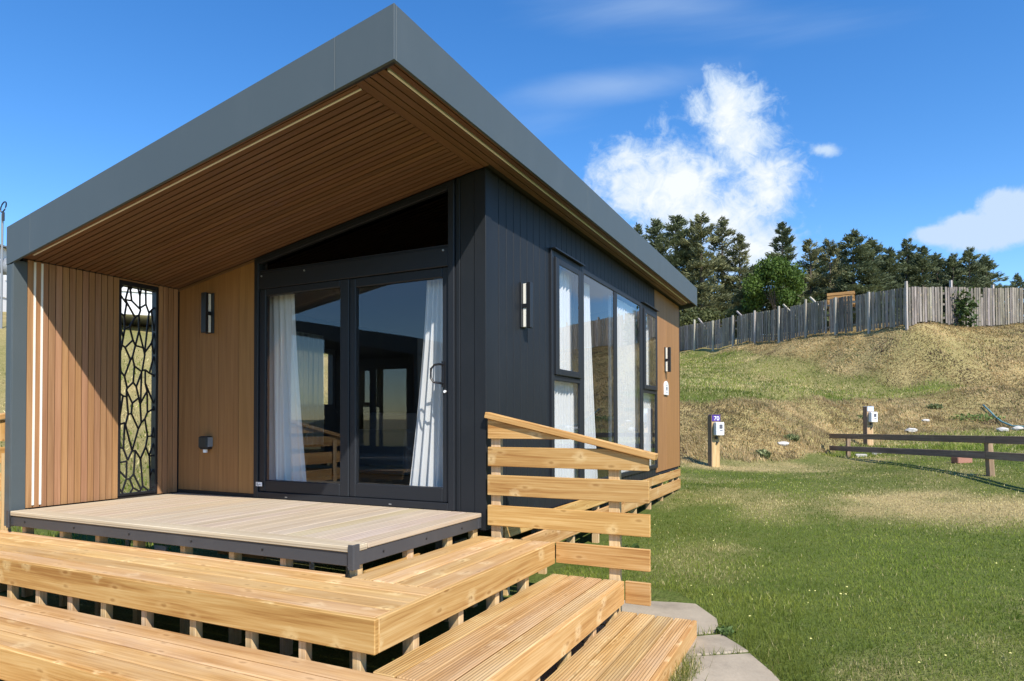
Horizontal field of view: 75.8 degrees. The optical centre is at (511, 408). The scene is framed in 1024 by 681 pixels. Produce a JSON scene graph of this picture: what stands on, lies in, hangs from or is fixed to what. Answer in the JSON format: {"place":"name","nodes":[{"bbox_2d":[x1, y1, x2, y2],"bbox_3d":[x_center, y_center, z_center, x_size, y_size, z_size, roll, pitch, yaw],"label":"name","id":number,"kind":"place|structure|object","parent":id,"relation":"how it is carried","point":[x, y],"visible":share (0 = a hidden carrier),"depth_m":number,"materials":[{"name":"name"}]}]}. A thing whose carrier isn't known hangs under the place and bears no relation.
{"place":"outdoors","nodes":[
{"label":"outdoors","id":0,"kind":"place"},
{"bbox_2d":[0,349,327,549],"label":"lawn grass","id":1,"kind":"structure","parent":0,"point":[129,465],"depth_m":11.82,"materials":[{"name":"green plant"}]},
{"bbox_2d":[359,413,416,474],"bbox_3d":[-1.270,0.461,9.361,0.850,0.800,2.000,-1,-1,26],"label":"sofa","id":2,"kind":"object","parent":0,"point":[386,443],"visible":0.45,"depth_m":8.48,"materials":[{"name":"blue fabric"}]},
{"bbox_2d":[0,312,1023,680],"bbox_3d":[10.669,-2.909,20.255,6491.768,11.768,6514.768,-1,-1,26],"label":"ground","id":3,"kind":"structure","parent":0,"point":[330,656],"depth_m":7.56,"materials":[{"name":"green plant"}]},
{"bbox_2d":[0,201,6,328],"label":"aerial mast","id":4,"kind":"object","parent":3,"relation":"on","point":[3,268],"visible":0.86,"depth_m":20.00,"materials":[{"name":"grey metal"}]},
{"bbox_2d":[0,244,6,311],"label":"caravan","id":5,"kind":"object","parent":3,"relation":"on","point":[4,283],"visible":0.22,"depth_m":29.97,"materials":[{"name":"grey metal"}]},
{"bbox_2d":[0,413,10,591],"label":"slatted railing","id":6,"kind":"object","parent":3,"relation":"on","point":[3,587],"visible":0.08,"depth_m":5.23,"materials":[{"name":"brown wood"}]},
{"bbox_2d":[122,287,151,325],"bbox_3d":[-14.868,-4.773,25.525,3.762,3.483,9.300,0,-1,-25],"label":"caravan","id":7,"kind":"object","parent":3,"relation":"on","point":[129,317],"depth_m":21.83,"materials":[{"name":"grey metal"}]},
{"bbox_2d":[0,530,696,680],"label":"timber steps","id":8,"kind":"structure","parent":3,"relation":"on","point":[534,632],"depth_m":3.40,"materials":[{"name":"brown wood"}]},
{"bbox_2d":[484,412,657,614],"bbox_3d":[0.392,0.766,4.627,1.280,1.493,0.100,-1,-1,26],"label":"slatted railing","id":9,"kind":"object","parent":8,"relation":"attached to","point":[615,557],"visible":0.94,"depth_m":4.57,"materials":[{"name":"brown wood"}]},
{"bbox_2d":[4,3,696,668],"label":"holiday lodge","id":10,"kind":"structure","parent":3,"relation":"on","point":[356,187],"depth_m":5.34,"materials":[{"name":"wood"}]},
{"bbox_2d":[198,436,212,452],"bbox_3d":[-2.892,0.337,6.217,0.114,0.155,0.074,-1,-1,26],"label":"outdoor socket","id":11,"kind":"object","parent":10,"relation":"attached to","point":[205,443],"visible":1,"depth_m":6.19,"materials":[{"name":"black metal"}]},
{"bbox_2d":[201,292,214,333],"bbox_3d":[-2.885,-0.906,6.230,0.110,0.380,0.082,-1,-1,26],"label":"wall light","id":12,"kind":"object","parent":10,"relation":"attached to","point":[207,312],"visible":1,"depth_m":6.20,"materials":[{"name":"black metal"}]},
{"bbox_2d":[269,294,306,481],"bbox_3d":[-2.112,-0.186,6.051,0.621,1.928,0.062,-1,-1,26],"label":"curtain","id":13,"kind":"object","parent":10,"relation":"hanging from","point":[286,456],"visible":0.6,"depth_m":6.03,"materials":[{"name":"white fabric"}]},
{"bbox_2d":[296,331,323,444],"bbox_3d":[-2.508,-0.238,7.848,0.073,1.358,0.730,-1,-1,26],"label":"curtain","id":14,"kind":"object","parent":10,"relation":"hanging from","point":[310,364],"visible":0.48,"depth_m":7.99,"materials":[{"name":"white fabric"}]},
{"bbox_2d":[323,349,334,407],"bbox_3d":[-2.537,-0.385,8.020,0.080,0.750,1.050,-1,-1,26],"label":"window","id":15,"kind":"structure","parent":10,"relation":"in","point":[331,353],"depth_m":8.44,"materials":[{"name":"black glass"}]},
{"bbox_2d":[253,180,455,510],"bbox_3d":[-1.385,-0.480,5.524,2.120,2.545,0.131,-1,-1,26],"label":"sliding door","id":16,"kind":"structure","parent":10,"relation":"in","point":[413,238],"depth_m":5.49,"materials":[{"name":"black metal"}]},
{"bbox_2d":[410,279,442,486],"bbox_3d":[-0.644,-0.203,5.327,0.494,1.928,0.062,-1,-1,26],"label":"curtain","id":17,"kind":"object","parent":10,"relation":"hanging from","point":[427,466],"visible":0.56,"depth_m":5.33,"materials":[{"name":"white fabric"}]},
{"bbox_2d":[520,282,532,328],"bbox_3d":[0.131,-0.867,5.525,0.082,0.380,0.110,-1,-1,26],"label":"wall light","id":18,"kind":"object","parent":10,"relation":"attached to","point":[526,305],"visible":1,"depth_m":5.50,"materials":[{"name":"black metal"}]},
{"bbox_2d":[554,268,576,477],"bbox_3d":[0.541,-0.303,6.607,0.062,2.188,0.960,-1,-1,26],"label":"curtain","id":19,"kind":"object","parent":10,"relation":"hanging from","point":[565,406],"visible":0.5,"depth_m":6.63,"materials":[{"name":"white fabric"}]},
{"bbox_2d":[549,247,584,477],"bbox_3d":[0.548,-0.337,6.402,0.080,2.286,0.802,-1,-1,26],"label":"window","id":20,"kind":"structure","parent":10,"relation":"in","point":[558,259],"depth_m":6.20,"materials":[{"name":"black metal"}]},
{"bbox_2d":[584,283,597,478],"bbox_3d":[0.817,-0.292,7.257,0.074,2.188,0.651,-1,-1,26],"label":"curtain","id":21,"kind":"object","parent":10,"relation":"hanging from","point":[589,418],"visible":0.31,"depth_m":7.30,"materials":[{"name":"white fabric"}]},
{"bbox_2d":[582,267,642,478],"bbox_3d":[1.223,-0.308,7.816,0.040,2.275,2.327,-1,-1,26],"label":"window","id":22,"kind":"structure","parent":10,"relation":"in","point":[615,291],"depth_m":7.78,"materials":[{"name":"black metal"}]},
{"bbox_2d":[608,295,638,471],"bbox_3d":[1.467,-0.272,8.485,0.062,2.188,1.330,-1,-1,26],"label":"curtain","id":23,"kind":"object","parent":10,"relation":"hanging from","point":[627,347],"visible":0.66,"depth_m":8.47,"materials":[{"name":"white fabric"}]},
{"bbox_2d":[643,316,652,464],"bbox_3d":[1.943,-0.256,9.472,0.049,2.188,0.780,-1,-1,26],"label":"curtain","id":24,"kind":"object","parent":10,"relation":"hanging from","point":[648,420],"visible":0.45,"depth_m":9.59,"materials":[{"name":"white fabric"}]},
{"bbox_2d":[641,302,659,469],"bbox_3d":[1.943,-0.290,9.230,0.080,2.286,0.840,-1,-1,26],"label":"window","id":25,"kind":"structure","parent":10,"relation":"in","point":[647,310],"depth_m":9.40,"materials":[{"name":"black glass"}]},
{"bbox_2d":[664,381,668,394],"bbox_3d":[2.380,-0.318,10.138,0.023,0.215,0.250,-1,-1,26],"label":"wall plaque","id":26,"kind":"object","parent":10,"relation":"attached to","point":[666,388],"depth_m":10.11,"materials":[{"name":"white plastic"}]},
{"bbox_2d":[664,347,670,371],"bbox_3d":[2.405,-0.755,10.133,0.082,0.380,0.110,-1,-1,26],"label":"wall light","id":27,"kind":"object","parent":10,"relation":"attached to","point":[667,359],"visible":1,"depth_m":10.11,"materials":[{"name":"black metal"}]},
{"bbox_2d":[622,543,638,547],"bbox_3d":[1.055,1.357,6.071,0.352,0.238,0.332,-1,-1,26],"label":"weed","id":28,"kind":"object","parent":3,"relation":"on","point":[634,545],"visible":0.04,"depth_m":6.12,"materials":[{"name":"green plant"}]},
{"bbox_2d":[633,222,647,240],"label":"spruce tree","id":29,"kind":"object","parent":3,"relation":"on","point":[638,229],"visible":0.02,"depth_m":55.79,"materials":[{"name":"green plant"}]},
{"bbox_2d":[642,217,672,255],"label":"spruce tree","id":30,"kind":"object","parent":3,"relation":"on","point":[655,228],"visible":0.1,"depth_m":57.68,"materials":[{"name":"green plant"}]},
{"bbox_2d":[600,600,717,634],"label":"paving slab","id":31,"kind":"structure","parent":3,"relation":"on","point":[703,618],"depth_m":4.74,"materials":[{"name":"concrete"}]},
{"bbox_2d":[540,642,779,680],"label":"paving slab","id":32,"kind":"structure","parent":3,"relation":"on","point":[740,667],"depth_m":3.66,"materials":[{"name":"concrete"}]},
{"bbox_2d":[581,625,747,656],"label":"paving slab","id":33,"kind":"structure","parent":3,"relation":"on","point":[717,642],"depth_m":4.03,"materials":[{"name":"concrete"}]},
{"bbox_2d":[655,214,712,351],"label":"spruce tree","id":34,"kind":"object","parent":3,"relation":"on","point":[676,260],"visible":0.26,"depth_m":53.20,"materials":[{"name":"green plant"}]},
{"bbox_2d":[666,643,712,680],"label":"edge grass","id":35,"kind":"structure","parent":3,"relation":"on","point":[685,671],"depth_m":3.60,"materials":[{"name":"green plant"}]},
{"bbox_2d":[674,244,725,345],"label":"spruce tree","id":36,"kind":"object","parent":3,"relation":"on","point":[697,276],"depth_m":60.53,"materials":[{"name":"green plant"}]},
{"bbox_2d":[679,307,728,348],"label":"bush","id":37,"kind":"object","parent":3,"relation":"on","point":[706,315],"visible":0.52,"depth_m":46.20,"materials":[{"name":"green plant"}]},
{"bbox_2d":[679,211,738,347],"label":"spruce tree","id":38,"kind":"object","parent":3,"relation":"on","point":[699,229],"visible":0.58,"depth_m":51.56,"materials":[{"name":"green plant"}]},
{"bbox_2d":[708,415,723,466],"bbox_3d":[4.486,0.774,14.438,0.235,1.282,0.326,0,-1,-9],"label":"utility post","id":39,"kind":"object","parent":3,"relation":"on","point":[715,428],"visible":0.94,"depth_m":14.42,"materials":[{"name":"brown wood"}]},
{"bbox_2d":[698,216,742,338],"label":"spruce tree","id":40,"kind":"object","parent":3,"relation":"on","point":[721,228],"visible":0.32,"depth_m":55.60,"materials":[{"name":"green plant"}]},
{"bbox_2d":[715,624,735,636],"bbox_3d":[1.382,1.438,4.268,0.127,0.086,0.144,0,-1,-9],"label":"weed","id":41,"kind":"object","parent":3,"relation":"on","point":[722,630],"visible":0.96,"depth_m":4.24,"materials":[{"name":"green plant"}]},
{"bbox_2d":[717,307,763,333],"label":"bush","id":42,"kind":"object","parent":3,"relation":"on","point":[730,314],"visible":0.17,"depth_m":45.57,"materials":[{"name":"green plant"}]},
{"bbox_2d":[718,232,768,333],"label":"spruce tree","id":43,"kind":"object","parent":3,"relation":"on","point":[741,244],"visible":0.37,"depth_m":54.70,"materials":[{"name":"green plant"}]},
{"bbox_2d":[725,264,790,337],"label":"spruce tree","id":44,"kind":"object","parent":3,"relation":"on","point":[740,295],"visible":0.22,"depth_m":46.78,"materials":[{"name":"green plant"}]},
{"bbox_2d":[753,449,771,457],"bbox_3d":[5.945,1.074,15.580,0.396,0.280,0.419,1,-1,-39],"label":"weed","id":45,"kind":"object","parent":3,"relation":"on","point":[765,452],"visible":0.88,"depth_m":15.48,"materials":[{"name":"green plant"}]},
{"bbox_2d":[740,255,806,321],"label":"broadleaf tree","id":46,"kind":"object","parent":3,"relation":"on","point":[779,270],"visible":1,"depth_m":43.56,"materials":[{"name":"green plant"}]},
{"bbox_2d":[532,448,1023,680],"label":"lawn grass","id":47,"kind":"structure","parent":3,"relation":"on","point":[768,658],"depth_m":5.72,"materials":[{"name":"green plant"}]},
{"bbox_2d":[777,441,788,445],"bbox_3d":[6.847,0.890,16.587,0.283,0.141,0.214,-1,-1,26],"label":"rock","id":48,"kind":"object","parent":3,"relation":"on","point":[783,443],"visible":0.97,"depth_m":16.52,"materials":[{"name":"white stone"}]},
{"bbox_2d":[762,221,815,332],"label":"spruce tree","id":49,"kind":"object","parent":3,"relation":"on","point":[785,240],"visible":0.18,"depth_m":55.65,"materials":[{"name":"green plant"}]},
{"bbox_2d":[784,433,799,441],"bbox_3d":[7.275,0.780,17.190,0.469,0.295,0.524,-1,-1,26],"label":"weed","id":50,"kind":"object","parent":3,"relation":"on","point":[792,436],"visible":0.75,"depth_m":17.08,"materials":[{"name":"green plant"}]},
{"bbox_2d":[679,281,908,350],"bbox_3d":[14.030,-4.468,35.925,0.385,2.945,17.054,0,-1,-19],"label":"paling fence","id":51,"kind":"object","parent":3,"relation":"on","point":[869,320],"visible":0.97,"depth_m":33.42,"materials":[{"name":"grey wood"}]},
{"bbox_2d":[764,294,838,326],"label":"bush","id":52,"kind":"object","parent":3,"relation":"on","point":[800,302],"visible":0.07,"depth_m":44.56,"materials":[{"name":"green plant"}]},
{"bbox_2d":[795,238,829,327],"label":"pine tree","id":53,"kind":"object","parent":3,"relation":"on","point":[811,281],"visible":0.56,"depth_m":56.73,"materials":[{"name":"green plant"}]},
{"bbox_2d":[804,257,834,326],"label":"spruce tree","id":54,"kind":"object","parent":3,"relation":"on","point":[819,267],"visible":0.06,"depth_m":67.25,"materials":[{"name":"green plant"}]},
{"bbox_2d":[815,237,846,324],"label":"pine tree","id":55,"kind":"object","parent":3,"relation":"on","point":[829,251],"visible":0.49,"depth_m":57.66,"materials":[{"name":"green plant"}]},
{"bbox_2d":[654,465,1015,662],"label":"daisies","id":56,"kind":"object","parent":3,"relation":"on","point":[846,586],"visible":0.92,"depth_m":5.11,"materials":[{"name":"white plant"}]},
{"bbox_2d":[821,246,851,329],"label":"spruce tree","id":57,"kind":"object","parent":3,"relation":"on","point":[841,257],"visible":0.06,"depth_m":59.65,"materials":[{"name":"green plant"}]},
{"bbox_2d":[829,306,847,330],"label":"bearers","id":58,"kind":"object","parent":3,"relation":"on","point":[832,317],"visible":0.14,"depth_m":33.08,"materials":[{"name":"brown wood"}]},
{"bbox_2d":[827,291,854,308],"bbox_3d":[16.645,-5.490,33.283,1.270,0.670,0.940,-1,-1,26],"label":"timber stack","id":59,"kind":"object","parent":58,"relation":"on","point":[838,295],"visible":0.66,"depth_m":32.89,"materials":[{"name":"brown wood"}]},
{"bbox_2d":[680,320,1023,464],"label":"bank grass","id":60,"kind":"structure","parent":3,"relation":"on","point":[889,412],"depth_m":22.29,"materials":[{"name":"beige plant"}]},
{"bbox_2d":[680,349,1023,457],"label":"terrace grass","id":61,"kind":"structure","parent":3,"relation":"on","point":[806,388],"depth_m":24.28,"materials":[{"name":"plant"}]},
{"bbox_2d":[819,228,895,329],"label":"spruce tree","id":62,"kind":"object","parent":3,"relation":"on","point":[848,280],"visible":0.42,"depth_m":53.36,"materials":[{"name":"green plant"}]},
{"bbox_2d":[863,406,877,445],"bbox_3d":[10.162,0.572,18.637,0.235,1.282,0.326,0,-1,-5],"label":"utility post","id":63,"kind":"object","parent":3,"relation":"on","point":[870,416],"visible":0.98,"depth_m":18.62,"materials":[{"name":"brown wood"}]},
{"bbox_2d":[857,237,899,320],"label":"spruce tree","id":64,"kind":"object","parent":3,"relation":"on","point":[879,249],"visible":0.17,"depth_m":54.48,"materials":[{"name":"green plant"}]},
{"bbox_2d":[876,246,911,317],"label":"spruce tree","id":65,"kind":"object","parent":3,"relation":"on","point":[888,266],"visible":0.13,"depth_m":56.50,"materials":[{"name":"green plant"}]},
{"bbox_2d":[905,428,916,431],"bbox_3d":[12.444,0.681,20.504,0.370,0.162,0.269,-1,-1,26],"label":"rock","id":66,"kind":"object","parent":3,"relation":"on","point":[911,429],"visible":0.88,"depth_m":20.41,"materials":[{"name":"white stone"}]},
{"bbox_2d":[891,238,934,317],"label":"spruce tree","id":67,"kind":"object","parent":3,"relation":"on","point":[907,252],"visible":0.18,"depth_m":57.80,"materials":[{"name":"green plant"}]},
{"bbox_2d":[902,245,947,323],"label":"spruce tree","id":68,"kind":"object","parent":3,"relation":"on","point":[922,260],"visible":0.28,"depth_m":56.52,"materials":[{"name":"green plant"}]},
{"bbox_2d":[829,434,1023,475],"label":"rail fence","id":69,"kind":"object","parent":3,"relation":"on","point":[988,455],"visible":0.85,"depth_m":12.17,"materials":[{"name":"black wood"}]},
{"bbox_2d":[925,403,943,408],"bbox_3d":[14.633,-0.082,22.809,0.559,0.228,0.551,-1,-1,26],"label":"weed","id":70,"kind":"object","parent":3,"relation":"on","point":[935,406],"visible":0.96,"depth_m":22.68,"materials":[{"name":"green plant"}]},
{"bbox_2d":[923,252,948,313],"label":"spruce tree","id":71,"kind":"object","parent":3,"relation":"on","point":[940,262],"visible":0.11,"depth_m":59.77,"materials":[{"name":"green plant"}]},
{"bbox_2d":[940,261,966,279],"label":"spruce tree","id":72,"kind":"object","parent":3,"relation":"on","point":[942,268],"visible":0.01,"depth_m":69.64,"materials":[{"name":"green plant"}]},
{"bbox_2d":[937,253,973,323],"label":"spruce tree","id":73,"kind":"object","parent":3,"relation":"on","point":[952,262],"visible":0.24,"depth_m":57.88,"materials":[{"name":"green plant"}]},
{"bbox_2d":[951,457,971,463],"bbox_3d":[8.889,1.014,13.001,0.300,0.130,0.200,0,-1,-2],"label":"brick","id":74,"kind":"object","parent":3,"relation":"on","point":[957,460],"visible":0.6,"depth_m":12.90,"materials":[{"name":"brick"}]},
{"bbox_2d":[908,280,1023,326],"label":"paling fence","id":75,"kind":"object","parent":3,"relation":"on","point":[924,304],"visible":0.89,"depth_m":29.14,"materials":[{"name":"grey wood"}]},
{"bbox_2d":[952,280,980,326],"bbox_3d":[19.716,-4.372,28.613,1.168,2.576,0.718,-1,-1,26],"label":"climbing plant","id":76,"kind":"object","parent":75,"relation":"attached to","point":[963,307],"visible":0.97,"depth_m":28.52,"materials":[{"name":"green plant"}]},
{"bbox_2d":[952,246,997,324],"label":"spruce tree","id":77,"kind":"object","parent":3,"relation":"on","point":[968,257],"visible":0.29,"depth_m":57.60,"materials":[{"name":"green plant"}]},
{"bbox_2d":[946,412,1004,421],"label":"plants","id":78,"kind":"object","parent":3,"relation":"on","point":[992,417],"visible":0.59,"depth_m":21.46,"materials":[{"name":"green plant"}]},
{"bbox_2d":[970,254,1009,321],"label":"spruce tree","id":79,"kind":"object","parent":3,"relation":"on","point":[988,262],"visible":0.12,"depth_m":59.72,"materials":[{"name":"green plant"}]},
{"bbox_2d":[964,260,1023,321],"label":"spruce tree","id":80,"kind":"object","parent":3,"relation":"on","point":[997,277],"visible":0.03,"depth_m":68.65,"materials":[{"name":"green plant"}]},
{"bbox_2d":[996,427,1008,431],"bbox_3d":[14.915,0.638,19.998,0.319,0.161,0.266,-1,-1,26],"label":"rock","id":81,"kind":"object","parent":3,"relation":"on","point":[1001,429],"visible":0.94,"depth_m":19.91,"materials":[{"name":"white stone"}]},
{"bbox_2d":[983,404,1023,426],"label":"hose","id":82,"kind":"object","parent":3,"relation":"on","point":[1001,421],"visible":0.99,"depth_m":20.81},
{"bbox_2d":[1004,273,1023,322],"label":"spruce tree","id":83,"kind":"object","parent":3,"relation":"on","point":[1018,282],"visible":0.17,"depth_m":74.75,"materials":[{"name":"green plant"}]},
{"bbox_2d":[1010,426,1023,430],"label":"rock","id":84,"kind":"object","parent":3,"relation":"on","point":[1016,428],"visible":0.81,"depth_m":19.91,"materials":[{"name":"white stone"}]},
{"bbox_2d":[0,0,1023,334],"label":"sky","id":85,"kind":"structure","parent":0,"point":[891,122],"materials":[{"name":"blue"}]}
]}

